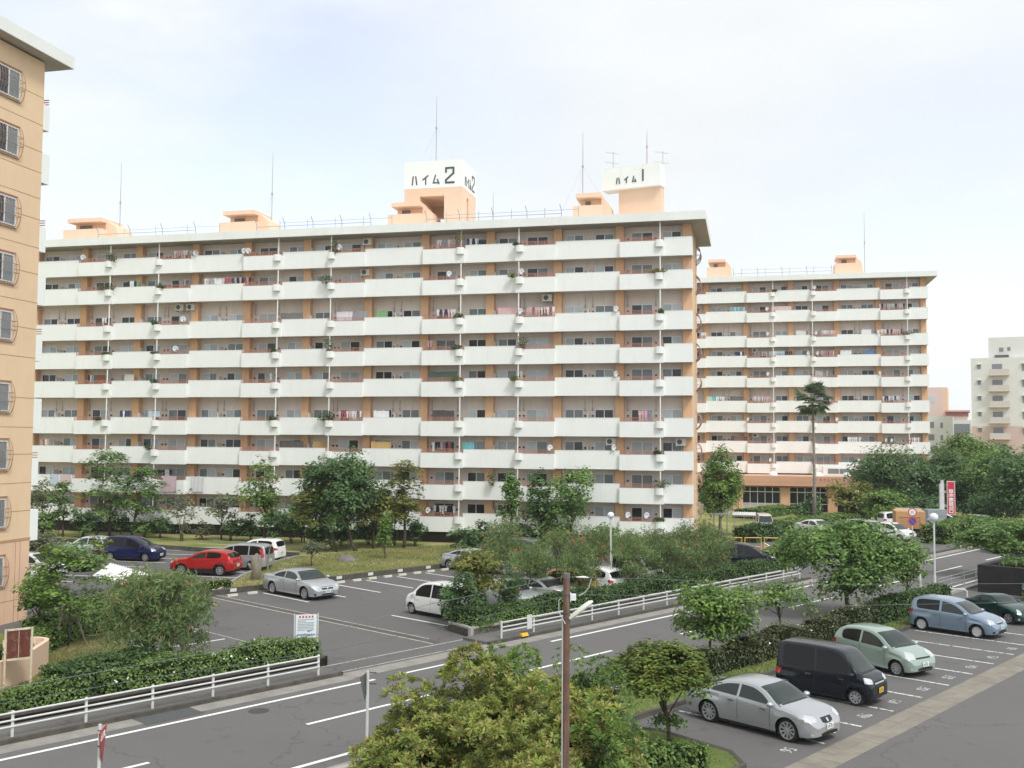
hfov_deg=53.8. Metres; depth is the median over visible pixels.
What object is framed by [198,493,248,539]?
tree
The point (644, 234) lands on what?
window
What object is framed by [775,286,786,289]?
window
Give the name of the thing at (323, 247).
window
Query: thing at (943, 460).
tree
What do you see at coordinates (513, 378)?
potted plant
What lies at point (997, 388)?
apartment building
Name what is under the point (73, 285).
window
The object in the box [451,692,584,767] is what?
shrub
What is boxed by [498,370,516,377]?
window
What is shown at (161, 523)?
shrub
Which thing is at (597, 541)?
oleander
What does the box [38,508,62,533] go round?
shrub
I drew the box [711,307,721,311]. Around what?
window
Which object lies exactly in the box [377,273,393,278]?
window
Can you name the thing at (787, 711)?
sedan car
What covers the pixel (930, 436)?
window
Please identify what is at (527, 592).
sedan car
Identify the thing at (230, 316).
window
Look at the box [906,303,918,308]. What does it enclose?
window
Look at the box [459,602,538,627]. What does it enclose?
hedge
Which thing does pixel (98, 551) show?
tree
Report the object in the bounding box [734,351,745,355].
laundry
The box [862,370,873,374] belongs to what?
window
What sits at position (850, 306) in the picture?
window
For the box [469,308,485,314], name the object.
window
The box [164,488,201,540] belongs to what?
tree
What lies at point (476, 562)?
tree
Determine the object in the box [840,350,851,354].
hanging cloth
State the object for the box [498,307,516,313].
hanging cloth
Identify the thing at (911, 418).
window
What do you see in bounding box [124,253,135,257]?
window
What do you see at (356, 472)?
tree
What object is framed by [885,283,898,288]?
window
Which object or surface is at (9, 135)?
window
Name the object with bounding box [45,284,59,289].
window
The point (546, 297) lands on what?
air conditioner
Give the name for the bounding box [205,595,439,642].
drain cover
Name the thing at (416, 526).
shrub
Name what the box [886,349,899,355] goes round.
window
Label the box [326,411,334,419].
potted plant
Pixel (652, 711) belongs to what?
kerb
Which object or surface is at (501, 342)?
window
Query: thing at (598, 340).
window
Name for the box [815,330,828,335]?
window
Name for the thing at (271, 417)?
potted plant
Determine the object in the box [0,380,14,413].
window
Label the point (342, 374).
window
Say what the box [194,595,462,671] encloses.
drain edge
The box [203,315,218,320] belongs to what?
window
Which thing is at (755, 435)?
air conditioner
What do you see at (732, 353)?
window
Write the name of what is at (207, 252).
window
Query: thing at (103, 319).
laundry
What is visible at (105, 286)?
potted plant
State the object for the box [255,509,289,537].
shrub
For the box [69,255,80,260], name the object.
window
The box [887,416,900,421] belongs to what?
window
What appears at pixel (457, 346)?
potted plant
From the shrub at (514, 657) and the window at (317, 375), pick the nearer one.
the shrub at (514, 657)
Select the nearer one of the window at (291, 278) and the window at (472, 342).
the window at (472, 342)
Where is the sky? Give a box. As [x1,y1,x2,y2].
[0,0,1023,420]
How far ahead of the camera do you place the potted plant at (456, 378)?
84.18 m
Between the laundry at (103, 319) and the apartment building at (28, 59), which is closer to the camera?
the apartment building at (28, 59)
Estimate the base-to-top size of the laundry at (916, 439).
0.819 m
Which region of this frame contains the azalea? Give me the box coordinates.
[632,736,710,767]
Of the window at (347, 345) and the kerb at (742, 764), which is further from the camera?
the window at (347, 345)
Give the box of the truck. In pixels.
[892,507,925,534]
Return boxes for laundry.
[40,439,48,444]
[101,317,106,325]
[120,410,130,416]
[127,280,140,286]
[155,469,175,477]
[173,250,192,258]
[178,279,185,287]
[204,278,216,283]
[222,277,250,285]
[264,373,275,381]
[338,410,364,417]
[426,340,436,349]
[432,442,453,450]
[433,505,457,514]
[436,309,455,316]
[437,239,460,247]
[466,238,477,244]
[527,306,555,315]
[637,410,650,420]
[715,396,726,400]
[730,307,746,310]
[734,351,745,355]
[752,396,770,402]
[754,351,772,355]
[774,351,791,356]
[817,350,833,356]
[819,330,834,335]
[823,371,833,375]
[847,437,860,441]
[879,303,904,308]
[879,329,901,334]
[882,396,899,401]
[910,437,921,441]
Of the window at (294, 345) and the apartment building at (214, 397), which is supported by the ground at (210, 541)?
the apartment building at (214, 397)
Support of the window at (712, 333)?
in the apartment building at (846, 298)
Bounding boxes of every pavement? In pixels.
[0,665,337,738]
[463,575,804,644]
[917,542,976,552]
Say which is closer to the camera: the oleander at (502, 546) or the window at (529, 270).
the oleander at (502, 546)
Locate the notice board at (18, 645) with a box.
[2,627,33,691]
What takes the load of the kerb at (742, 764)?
on the car park
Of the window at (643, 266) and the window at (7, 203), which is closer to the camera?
the window at (7, 203)
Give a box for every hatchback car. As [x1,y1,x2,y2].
[29,551,67,576]
[64,535,108,556]
[247,538,285,559]
[406,581,470,617]
[547,569,596,586]
[594,566,627,586]
[609,554,664,579]
[833,623,934,675]
[880,522,916,540]
[909,594,1007,637]
[970,514,999,520]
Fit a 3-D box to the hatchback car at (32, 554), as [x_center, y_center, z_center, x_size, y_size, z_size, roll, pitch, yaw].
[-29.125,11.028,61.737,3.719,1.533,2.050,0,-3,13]
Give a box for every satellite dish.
[547,445,552,451]
[644,512,649,519]
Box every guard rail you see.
[0,654,319,736]
[500,567,800,638]
[938,569,977,590]
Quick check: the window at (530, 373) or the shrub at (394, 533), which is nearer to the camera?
the shrub at (394, 533)
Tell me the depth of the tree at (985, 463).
109.91 m
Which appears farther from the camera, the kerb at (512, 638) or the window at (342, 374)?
the window at (342, 374)
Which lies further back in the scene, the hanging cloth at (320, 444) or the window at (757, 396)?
the window at (757, 396)
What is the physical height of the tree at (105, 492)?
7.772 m
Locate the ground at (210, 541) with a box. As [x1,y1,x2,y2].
[0,507,1022,686]
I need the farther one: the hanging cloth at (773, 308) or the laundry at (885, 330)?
the hanging cloth at (773, 308)
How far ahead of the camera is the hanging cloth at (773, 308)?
133.10 m
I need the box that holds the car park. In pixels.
[627,595,1023,767]
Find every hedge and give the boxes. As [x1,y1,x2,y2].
[0,608,121,659]
[0,674,92,713]
[19,596,107,627]
[38,644,164,695]
[94,634,322,694]
[448,557,778,632]
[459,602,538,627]
[692,603,881,675]
[732,504,798,518]
[732,521,794,542]
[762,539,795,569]
[773,512,863,525]
[844,507,893,520]
[863,581,952,624]
[919,515,990,544]
[966,515,1023,554]
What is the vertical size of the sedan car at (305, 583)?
1.462 m
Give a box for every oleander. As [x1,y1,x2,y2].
[84,555,220,656]
[480,515,544,575]
[502,539,556,586]
[531,524,581,569]
[554,532,601,585]
[558,532,602,588]
[559,521,623,565]
[605,524,669,568]
[607,529,655,582]
[639,528,693,574]
[645,519,695,572]
[670,522,715,571]
[683,516,731,568]
[708,528,736,567]
[715,527,737,565]
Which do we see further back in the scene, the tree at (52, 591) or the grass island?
the tree at (52, 591)
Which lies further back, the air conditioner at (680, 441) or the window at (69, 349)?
the window at (69, 349)
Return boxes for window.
[0,60,25,103]
[0,118,23,159]
[0,191,21,228]
[0,249,19,285]
[0,307,17,342]
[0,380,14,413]
[0,438,13,471]
[0,496,11,529]
[0,554,9,588]
[43,346,57,352]
[44,319,57,324]
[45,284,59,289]
[46,256,59,260]
[66,346,78,352]
[67,318,79,323]
[68,283,80,288]
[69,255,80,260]
[94,346,110,354]
[95,317,111,325]
[96,282,112,289]
[97,254,113,261]
[121,345,133,351]
[122,317,133,322]
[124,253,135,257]
[146,345,161,353]
[147,316,162,324]
[148,252,163,256]
[148,280,162,285]
[170,344,187,353]
[171,315,188,324]
[172,280,189,287]
[202,344,217,349]
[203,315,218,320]
[205,250,219,254]
[228,314,242,320]
[228,343,242,349]
[230,249,242,253]
[258,343,275,349]
[259,277,277,284]
[259,313,276,321]
[260,247,277,254]
[288,342,301,348]
[289,246,303,251]
[289,276,303,281]
[314,372,330,380]
[315,312,331,320]
[315,342,331,348]
[316,245,332,251]
[316,275,332,281]
[340,372,359,381]
[341,341,359,350]
[342,244,361,251]
[342,274,360,282]
[375,371,391,378]
[376,341,392,347]
[377,243,393,247]
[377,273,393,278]
[388,311,392,316]
[403,310,420,316]
[403,340,419,346]
[403,371,419,378]
[404,241,420,246]
[404,272,420,277]
[436,309,455,318]
[436,340,455,349]
[437,271,456,279]
[468,370,485,377]
[469,270,486,275]
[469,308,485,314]
[469,339,485,345]
[472,239,486,244]
[498,339,516,347]
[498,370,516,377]
[499,238,516,243]
[499,269,516,274]
[527,236,547,244]
[527,268,547,276]
[527,338,547,346]
[527,370,547,380]
[529,307,546,315]
[565,306,583,312]
[565,338,582,344]
[565,369,582,376]
[566,235,583,240]
[566,266,583,272]
[595,234,613,239]
[595,265,613,271]
[595,305,613,311]
[595,337,613,343]
[595,369,613,376]
[631,232,652,240]
[631,264,652,272]
[631,304,652,313]
[631,336,652,346]
[631,369,652,379]
[662,231,680,239]
[662,263,680,269]
[662,303,681,310]
[662,336,681,343]
[662,369,681,379]
[695,442,701,459]
[695,473,702,489]
[696,245,701,265]
[696,275,701,295]
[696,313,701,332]
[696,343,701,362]
[696,374,701,391]
[696,411,701,429]
[697,502,702,520]
[698,486,733,509]
[711,288,721,291]
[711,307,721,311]
[711,332,722,335]
[711,351,722,355]
[711,371,722,375]
[711,416,722,420]
[730,287,740,291]
[730,332,741,335]
[730,351,738,355]
[730,371,741,375]
[730,416,741,420]
[742,487,779,507]
[753,287,765,292]
[753,306,765,312]
[753,331,765,336]
[753,351,765,356]
[753,371,766,377]
[753,396,765,402]
[753,416,766,422]
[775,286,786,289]
[775,331,786,334]
[776,371,787,374]
[776,396,787,400]
[776,416,787,420]
[790,488,827,509]
[795,286,807,289]
[795,305,807,309]
[796,350,807,354]
[796,370,807,374]
[796,416,808,420]
[815,285,828,290]
[815,305,828,310]
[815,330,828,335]
[816,395,829,402]
[816,416,829,420]
[841,284,852,288]
[841,304,852,308]
[841,330,852,333]
[841,370,853,374]
[842,395,853,399]
[842,416,853,420]
[861,284,872,287]
[861,304,872,307]
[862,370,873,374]
[862,395,874,399]
[862,416,874,420]
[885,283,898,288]
[886,329,899,334]
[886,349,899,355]
[886,370,900,376]
[886,395,900,401]
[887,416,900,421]
[887,436,900,441]
[905,283,917,287]
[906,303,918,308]
[906,328,918,333]
[906,349,918,354]
[907,369,919,375]
[907,395,919,401]
[907,416,919,422]
[908,436,920,442]
[928,434,933,439]
[929,396,934,401]
[954,424,969,432]
[992,364,1001,368]
[992,380,1001,384]
[993,396,1002,400]
[993,412,1002,416]
[993,428,1002,432]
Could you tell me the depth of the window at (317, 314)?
89.12 m
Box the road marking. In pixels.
[0,548,1004,767]
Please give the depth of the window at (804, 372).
132.93 m
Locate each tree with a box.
[11,537,122,646]
[15,562,68,618]
[29,529,57,553]
[30,472,65,533]
[45,480,80,536]
[77,448,138,535]
[87,534,113,569]
[110,465,168,534]
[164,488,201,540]
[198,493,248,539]
[233,454,285,537]
[287,485,351,551]
[291,446,388,550]
[350,480,399,548]
[379,459,432,548]
[448,546,506,606]
[494,470,524,536]
[522,467,557,538]
[539,466,595,538]
[602,638,723,742]
[670,578,760,647]
[698,442,745,533]
[732,579,766,632]
[752,579,806,623]
[767,516,933,607]
[792,492,823,516]
[794,380,833,515]
[797,596,821,618]
[822,479,876,512]
[842,439,950,509]
[856,487,909,515]
[889,551,928,589]
[900,494,956,509]
[912,442,970,503]
[930,428,1007,473]
[931,457,987,514]
[946,517,1023,556]
[952,443,1023,519]
[956,491,1023,519]
[982,447,1023,518]
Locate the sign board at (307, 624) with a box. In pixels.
[294,613,318,641]
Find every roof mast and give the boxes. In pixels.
[115,163,134,232]
[267,166,284,221]
[423,103,453,160]
[563,159,596,207]
[859,232,874,272]
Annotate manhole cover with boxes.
[248,708,268,713]
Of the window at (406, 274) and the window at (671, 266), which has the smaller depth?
the window at (671, 266)
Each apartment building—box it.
[0,15,74,624]
[30,159,710,548]
[697,255,937,474]
[928,387,948,415]
[928,416,953,481]
[971,337,1023,459]
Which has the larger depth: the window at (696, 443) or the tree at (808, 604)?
the window at (696, 443)
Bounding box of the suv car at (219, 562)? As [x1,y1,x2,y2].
[170,549,241,575]
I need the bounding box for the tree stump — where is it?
[247,553,260,579]
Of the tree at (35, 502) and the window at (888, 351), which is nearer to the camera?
the tree at (35, 502)
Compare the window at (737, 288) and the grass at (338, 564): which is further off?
the window at (737, 288)
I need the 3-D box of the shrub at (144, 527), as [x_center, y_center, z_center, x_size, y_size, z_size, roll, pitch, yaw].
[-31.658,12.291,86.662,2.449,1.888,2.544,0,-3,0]
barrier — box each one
[734,537,780,549]
[951,588,967,596]
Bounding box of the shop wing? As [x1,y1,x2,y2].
[697,466,897,512]
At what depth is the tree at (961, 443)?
128.54 m
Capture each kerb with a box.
[0,671,342,745]
[38,537,299,556]
[209,555,300,595]
[210,559,507,595]
[334,583,977,767]
[487,577,810,644]
[626,624,916,722]
[627,726,746,767]
[925,545,974,554]
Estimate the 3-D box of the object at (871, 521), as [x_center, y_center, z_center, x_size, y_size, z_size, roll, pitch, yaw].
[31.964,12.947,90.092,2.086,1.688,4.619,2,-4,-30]
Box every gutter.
[0,675,354,753]
[327,582,977,767]
[343,644,499,677]
[498,579,818,645]
[785,653,1023,767]
[924,545,981,557]
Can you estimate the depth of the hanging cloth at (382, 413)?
86.34 m
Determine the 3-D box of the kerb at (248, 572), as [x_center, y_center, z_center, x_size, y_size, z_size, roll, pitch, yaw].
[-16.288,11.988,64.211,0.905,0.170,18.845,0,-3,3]
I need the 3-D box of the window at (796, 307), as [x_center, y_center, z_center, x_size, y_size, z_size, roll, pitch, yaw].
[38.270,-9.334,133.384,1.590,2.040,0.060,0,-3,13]
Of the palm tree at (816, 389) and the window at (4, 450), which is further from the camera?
the palm tree at (816, 389)
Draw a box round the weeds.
[201,577,232,589]
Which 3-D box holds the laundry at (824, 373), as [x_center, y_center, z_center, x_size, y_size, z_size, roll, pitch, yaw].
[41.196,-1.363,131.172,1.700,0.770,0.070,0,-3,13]
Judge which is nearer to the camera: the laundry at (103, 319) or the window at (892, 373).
the laundry at (103, 319)
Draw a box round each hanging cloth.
[50,474,57,484]
[60,474,69,482]
[96,375,104,383]
[124,374,134,380]
[148,410,159,416]
[161,476,176,491]
[191,476,202,491]
[214,278,221,283]
[280,441,302,447]
[281,313,302,318]
[313,441,327,449]
[337,311,352,320]
[352,311,366,319]
[371,441,390,447]
[374,410,388,416]
[376,311,387,316]
[428,371,456,379]
[432,410,453,420]
[463,442,473,448]
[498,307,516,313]
[732,396,743,400]
[734,436,746,440]
[771,306,790,310]
[796,331,805,334]
[815,371,826,375]
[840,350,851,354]
[861,329,870,333]
[865,350,874,353]
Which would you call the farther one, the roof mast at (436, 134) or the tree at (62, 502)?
the roof mast at (436, 134)
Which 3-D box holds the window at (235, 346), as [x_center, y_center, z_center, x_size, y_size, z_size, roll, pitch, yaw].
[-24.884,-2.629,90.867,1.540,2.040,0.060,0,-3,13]
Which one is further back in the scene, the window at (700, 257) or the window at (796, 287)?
the window at (796, 287)
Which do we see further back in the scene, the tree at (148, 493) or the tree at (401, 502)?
the tree at (148, 493)
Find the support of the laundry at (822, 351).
hanging from the apartment building at (846, 298)
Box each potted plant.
[98,283,116,289]
[107,253,116,261]
[143,444,151,449]
[150,320,158,325]
[267,415,276,419]
[314,413,329,421]
[317,274,331,283]
[322,338,333,351]
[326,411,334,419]
[332,240,338,252]
[450,376,462,381]
[451,344,461,349]
[454,230,464,246]
[487,470,495,486]
[507,273,517,277]
[509,375,518,381]
[517,334,527,348]
[649,268,667,272]
[652,479,670,488]
[653,450,661,454]
[653,517,664,521]
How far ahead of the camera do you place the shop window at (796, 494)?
124.91 m
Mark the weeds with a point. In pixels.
(217, 584)
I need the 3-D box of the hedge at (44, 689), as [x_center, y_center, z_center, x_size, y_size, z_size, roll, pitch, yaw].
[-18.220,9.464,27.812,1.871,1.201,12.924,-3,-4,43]
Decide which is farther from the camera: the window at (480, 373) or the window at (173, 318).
the window at (173, 318)
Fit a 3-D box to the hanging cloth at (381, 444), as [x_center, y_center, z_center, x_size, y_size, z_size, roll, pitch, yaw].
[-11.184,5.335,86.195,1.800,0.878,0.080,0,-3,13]
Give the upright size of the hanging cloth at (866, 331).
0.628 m
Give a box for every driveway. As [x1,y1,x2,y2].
[321,638,484,672]
[792,566,850,578]
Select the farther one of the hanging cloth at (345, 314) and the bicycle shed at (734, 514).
the bicycle shed at (734, 514)
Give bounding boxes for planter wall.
[0,654,327,725]
[448,570,782,635]
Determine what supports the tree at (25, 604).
on the ground at (210, 541)
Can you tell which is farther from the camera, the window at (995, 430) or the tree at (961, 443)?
the window at (995, 430)
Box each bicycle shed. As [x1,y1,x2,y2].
[92,563,147,613]
[711,511,728,534]
[732,512,755,535]
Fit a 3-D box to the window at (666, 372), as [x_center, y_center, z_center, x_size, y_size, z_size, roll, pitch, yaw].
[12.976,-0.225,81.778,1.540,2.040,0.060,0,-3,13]
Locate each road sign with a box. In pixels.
[97,723,106,767]
[360,671,376,745]
[908,508,916,539]
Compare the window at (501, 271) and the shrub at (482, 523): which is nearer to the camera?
the shrub at (482, 523)
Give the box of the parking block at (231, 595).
[227,593,237,596]
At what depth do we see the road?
30.77 m
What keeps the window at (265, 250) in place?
in the apartment building at (214, 397)
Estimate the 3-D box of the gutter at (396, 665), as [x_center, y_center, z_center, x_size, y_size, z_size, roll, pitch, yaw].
[-3.252,10.717,39.346,0.850,0.001,8.000,-3,-4,43]
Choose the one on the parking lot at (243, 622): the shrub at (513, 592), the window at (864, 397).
the shrub at (513, 592)
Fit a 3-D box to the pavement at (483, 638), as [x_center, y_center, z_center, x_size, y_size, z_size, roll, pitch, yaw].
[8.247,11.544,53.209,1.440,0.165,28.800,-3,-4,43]
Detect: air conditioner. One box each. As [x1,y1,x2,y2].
[175,304,184,311]
[186,304,194,311]
[361,269,369,276]
[363,238,371,246]
[542,294,551,302]
[606,438,615,445]
[676,438,685,445]
[752,433,758,437]
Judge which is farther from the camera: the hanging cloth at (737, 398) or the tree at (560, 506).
the hanging cloth at (737, 398)
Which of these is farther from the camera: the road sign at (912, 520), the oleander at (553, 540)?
the road sign at (912, 520)
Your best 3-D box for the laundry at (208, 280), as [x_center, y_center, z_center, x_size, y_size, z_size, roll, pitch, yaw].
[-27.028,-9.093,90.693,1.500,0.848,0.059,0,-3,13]
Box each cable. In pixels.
[0,577,560,689]
[0,597,560,703]
[576,594,1016,605]
[589,577,1023,584]
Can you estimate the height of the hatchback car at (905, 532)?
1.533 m
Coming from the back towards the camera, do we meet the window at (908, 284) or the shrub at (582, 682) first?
the window at (908, 284)
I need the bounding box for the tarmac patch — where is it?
[134,707,203,724]
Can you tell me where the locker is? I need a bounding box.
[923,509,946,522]
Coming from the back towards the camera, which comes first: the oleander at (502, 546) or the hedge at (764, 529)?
the hedge at (764, 529)
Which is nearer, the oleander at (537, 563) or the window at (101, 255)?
the oleander at (537, 563)
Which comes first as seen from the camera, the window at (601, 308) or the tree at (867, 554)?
the tree at (867, 554)
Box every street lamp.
[607,512,613,566]
[929,513,937,584]
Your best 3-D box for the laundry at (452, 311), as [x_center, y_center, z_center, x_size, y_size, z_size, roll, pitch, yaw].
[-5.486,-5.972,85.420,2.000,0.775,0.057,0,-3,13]
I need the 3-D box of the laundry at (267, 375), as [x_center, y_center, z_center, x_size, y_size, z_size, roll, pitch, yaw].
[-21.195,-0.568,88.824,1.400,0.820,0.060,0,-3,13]
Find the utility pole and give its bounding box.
[561,573,592,767]
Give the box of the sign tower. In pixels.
[939,480,955,513]
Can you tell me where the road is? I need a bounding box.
[0,547,1009,767]
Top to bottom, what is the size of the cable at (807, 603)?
0.607 m
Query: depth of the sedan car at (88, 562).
64.48 m
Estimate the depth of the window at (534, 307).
84.64 m
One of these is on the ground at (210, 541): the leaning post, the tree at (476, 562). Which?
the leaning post
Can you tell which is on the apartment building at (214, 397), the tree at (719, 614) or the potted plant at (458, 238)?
the potted plant at (458, 238)
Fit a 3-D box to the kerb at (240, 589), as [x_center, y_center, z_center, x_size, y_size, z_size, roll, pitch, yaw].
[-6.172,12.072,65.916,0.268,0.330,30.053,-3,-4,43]
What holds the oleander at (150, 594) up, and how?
on the ground at (210, 541)
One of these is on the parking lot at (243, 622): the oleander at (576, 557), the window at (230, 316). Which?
the oleander at (576, 557)
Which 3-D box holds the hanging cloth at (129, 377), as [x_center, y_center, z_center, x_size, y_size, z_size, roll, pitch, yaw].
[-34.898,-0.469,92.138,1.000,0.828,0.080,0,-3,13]
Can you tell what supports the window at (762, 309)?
in the apartment building at (846, 298)
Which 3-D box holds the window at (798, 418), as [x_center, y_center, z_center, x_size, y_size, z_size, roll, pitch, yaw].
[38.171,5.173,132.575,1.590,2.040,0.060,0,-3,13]
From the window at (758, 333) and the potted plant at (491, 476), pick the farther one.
the window at (758, 333)
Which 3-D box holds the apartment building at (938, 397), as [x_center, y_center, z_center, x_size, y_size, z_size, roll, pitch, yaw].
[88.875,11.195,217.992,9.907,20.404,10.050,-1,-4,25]
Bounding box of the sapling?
[262,546,270,571]
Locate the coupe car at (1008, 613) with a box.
[963,593,1023,623]
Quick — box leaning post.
[918,566,921,587]
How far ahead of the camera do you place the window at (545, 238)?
85.02 m
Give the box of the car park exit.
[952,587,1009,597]
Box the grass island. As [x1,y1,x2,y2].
[622,728,739,767]
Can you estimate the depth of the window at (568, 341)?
83.82 m
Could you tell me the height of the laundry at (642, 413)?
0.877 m
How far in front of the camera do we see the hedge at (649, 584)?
52.34 m
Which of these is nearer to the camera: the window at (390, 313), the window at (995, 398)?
the window at (390, 313)
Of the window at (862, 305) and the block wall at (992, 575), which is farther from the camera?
the window at (862, 305)
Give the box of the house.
[945,410,971,446]
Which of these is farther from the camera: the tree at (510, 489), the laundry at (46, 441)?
the laundry at (46, 441)
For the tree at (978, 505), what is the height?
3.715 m
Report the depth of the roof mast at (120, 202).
99.89 m
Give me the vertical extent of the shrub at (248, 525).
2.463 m
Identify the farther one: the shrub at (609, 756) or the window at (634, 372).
the window at (634, 372)
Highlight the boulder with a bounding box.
[337,555,355,561]
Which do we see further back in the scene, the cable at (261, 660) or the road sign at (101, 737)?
the road sign at (101, 737)
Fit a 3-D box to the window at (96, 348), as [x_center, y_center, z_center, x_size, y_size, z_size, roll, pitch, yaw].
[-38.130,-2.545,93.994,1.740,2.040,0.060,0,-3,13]
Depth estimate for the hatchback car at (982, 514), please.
99.30 m
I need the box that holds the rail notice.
[527,614,531,628]
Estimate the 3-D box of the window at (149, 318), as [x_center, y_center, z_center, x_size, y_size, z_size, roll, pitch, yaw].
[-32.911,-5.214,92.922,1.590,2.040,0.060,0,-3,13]
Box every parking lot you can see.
[0,541,897,663]
[725,532,942,548]
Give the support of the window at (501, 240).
in the apartment building at (214, 397)
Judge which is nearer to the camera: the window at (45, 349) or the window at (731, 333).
the window at (45, 349)
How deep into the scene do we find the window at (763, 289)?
134.81 m
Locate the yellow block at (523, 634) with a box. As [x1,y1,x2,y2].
[519,632,528,636]
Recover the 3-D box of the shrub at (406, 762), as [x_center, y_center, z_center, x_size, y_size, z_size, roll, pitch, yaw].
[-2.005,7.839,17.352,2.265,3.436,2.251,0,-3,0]
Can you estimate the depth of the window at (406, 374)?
86.93 m
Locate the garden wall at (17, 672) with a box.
[0,637,48,690]
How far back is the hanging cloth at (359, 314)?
87.29 m
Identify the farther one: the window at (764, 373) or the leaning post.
the window at (764, 373)
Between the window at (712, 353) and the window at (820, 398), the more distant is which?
the window at (712, 353)
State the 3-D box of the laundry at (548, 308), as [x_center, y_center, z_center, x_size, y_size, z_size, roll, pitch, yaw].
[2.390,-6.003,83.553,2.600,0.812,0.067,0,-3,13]
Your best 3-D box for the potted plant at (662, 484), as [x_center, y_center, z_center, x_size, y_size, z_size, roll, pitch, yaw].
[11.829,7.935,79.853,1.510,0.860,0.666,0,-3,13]
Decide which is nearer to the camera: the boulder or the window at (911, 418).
the boulder
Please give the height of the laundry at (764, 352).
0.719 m
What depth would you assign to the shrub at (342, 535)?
80.17 m
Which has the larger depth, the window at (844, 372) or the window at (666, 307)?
the window at (844, 372)
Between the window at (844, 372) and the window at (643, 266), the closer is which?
the window at (643, 266)
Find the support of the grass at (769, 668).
on the verge
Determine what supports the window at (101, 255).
in the apartment building at (214, 397)
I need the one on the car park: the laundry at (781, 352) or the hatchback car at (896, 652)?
the hatchback car at (896, 652)
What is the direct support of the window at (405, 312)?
in the apartment building at (214, 397)
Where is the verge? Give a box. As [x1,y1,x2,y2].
[349,618,911,767]
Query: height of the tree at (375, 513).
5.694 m
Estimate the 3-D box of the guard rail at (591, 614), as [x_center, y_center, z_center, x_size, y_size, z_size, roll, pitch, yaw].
[8.702,11.126,52.810,0.128,0.832,26.890,-3,-4,43]
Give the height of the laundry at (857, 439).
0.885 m
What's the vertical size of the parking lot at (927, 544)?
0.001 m
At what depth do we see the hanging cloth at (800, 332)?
132.32 m
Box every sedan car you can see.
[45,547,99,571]
[263,567,338,599]
[441,548,503,571]
[471,578,542,605]
[521,575,575,593]
[686,673,839,741]
[794,519,832,531]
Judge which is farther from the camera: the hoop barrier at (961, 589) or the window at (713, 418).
the window at (713, 418)
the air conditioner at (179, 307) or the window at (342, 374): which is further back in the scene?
the air conditioner at (179, 307)
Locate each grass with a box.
[0,630,127,691]
[222,544,487,588]
[608,617,910,716]
[632,729,735,767]
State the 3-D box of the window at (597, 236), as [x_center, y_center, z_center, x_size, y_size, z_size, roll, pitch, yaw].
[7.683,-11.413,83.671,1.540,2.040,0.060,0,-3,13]
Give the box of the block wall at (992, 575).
[977,553,1023,595]
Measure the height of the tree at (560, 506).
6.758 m
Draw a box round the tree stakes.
[57,604,86,644]
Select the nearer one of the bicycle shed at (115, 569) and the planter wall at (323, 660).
the planter wall at (323, 660)
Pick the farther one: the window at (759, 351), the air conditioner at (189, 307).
the window at (759, 351)
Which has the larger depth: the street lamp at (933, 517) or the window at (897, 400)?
the window at (897, 400)
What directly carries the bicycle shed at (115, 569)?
on the parking lot at (243, 622)
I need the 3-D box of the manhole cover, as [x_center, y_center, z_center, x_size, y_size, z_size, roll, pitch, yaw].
[-7.956,10.270,31.714,0.660,0.016,0.660,0,-3,0]
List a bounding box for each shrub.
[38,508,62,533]
[69,505,100,537]
[87,514,111,534]
[110,514,131,534]
[129,517,156,537]
[148,515,174,537]
[188,520,215,538]
[219,513,241,540]
[234,513,261,540]
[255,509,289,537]
[273,509,304,542]
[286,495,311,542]
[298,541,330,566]
[303,525,335,548]
[326,524,356,546]
[346,670,460,767]
[353,520,378,544]
[365,527,397,543]
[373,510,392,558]
[381,511,406,544]
[386,731,427,767]
[401,639,581,767]
[406,516,428,545]
[437,568,488,621]
[446,525,487,548]
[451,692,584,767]
[458,641,559,765]
[474,519,496,548]
[491,559,522,602]
[503,519,536,537]
[529,517,572,537]
[534,678,648,767]
[546,642,652,767]
[569,695,632,767]
[588,522,618,543]
[607,703,635,764]
[999,553,1023,567]
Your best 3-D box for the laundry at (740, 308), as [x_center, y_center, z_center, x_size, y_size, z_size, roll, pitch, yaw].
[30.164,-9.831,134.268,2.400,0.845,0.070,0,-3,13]
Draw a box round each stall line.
[67,538,769,646]

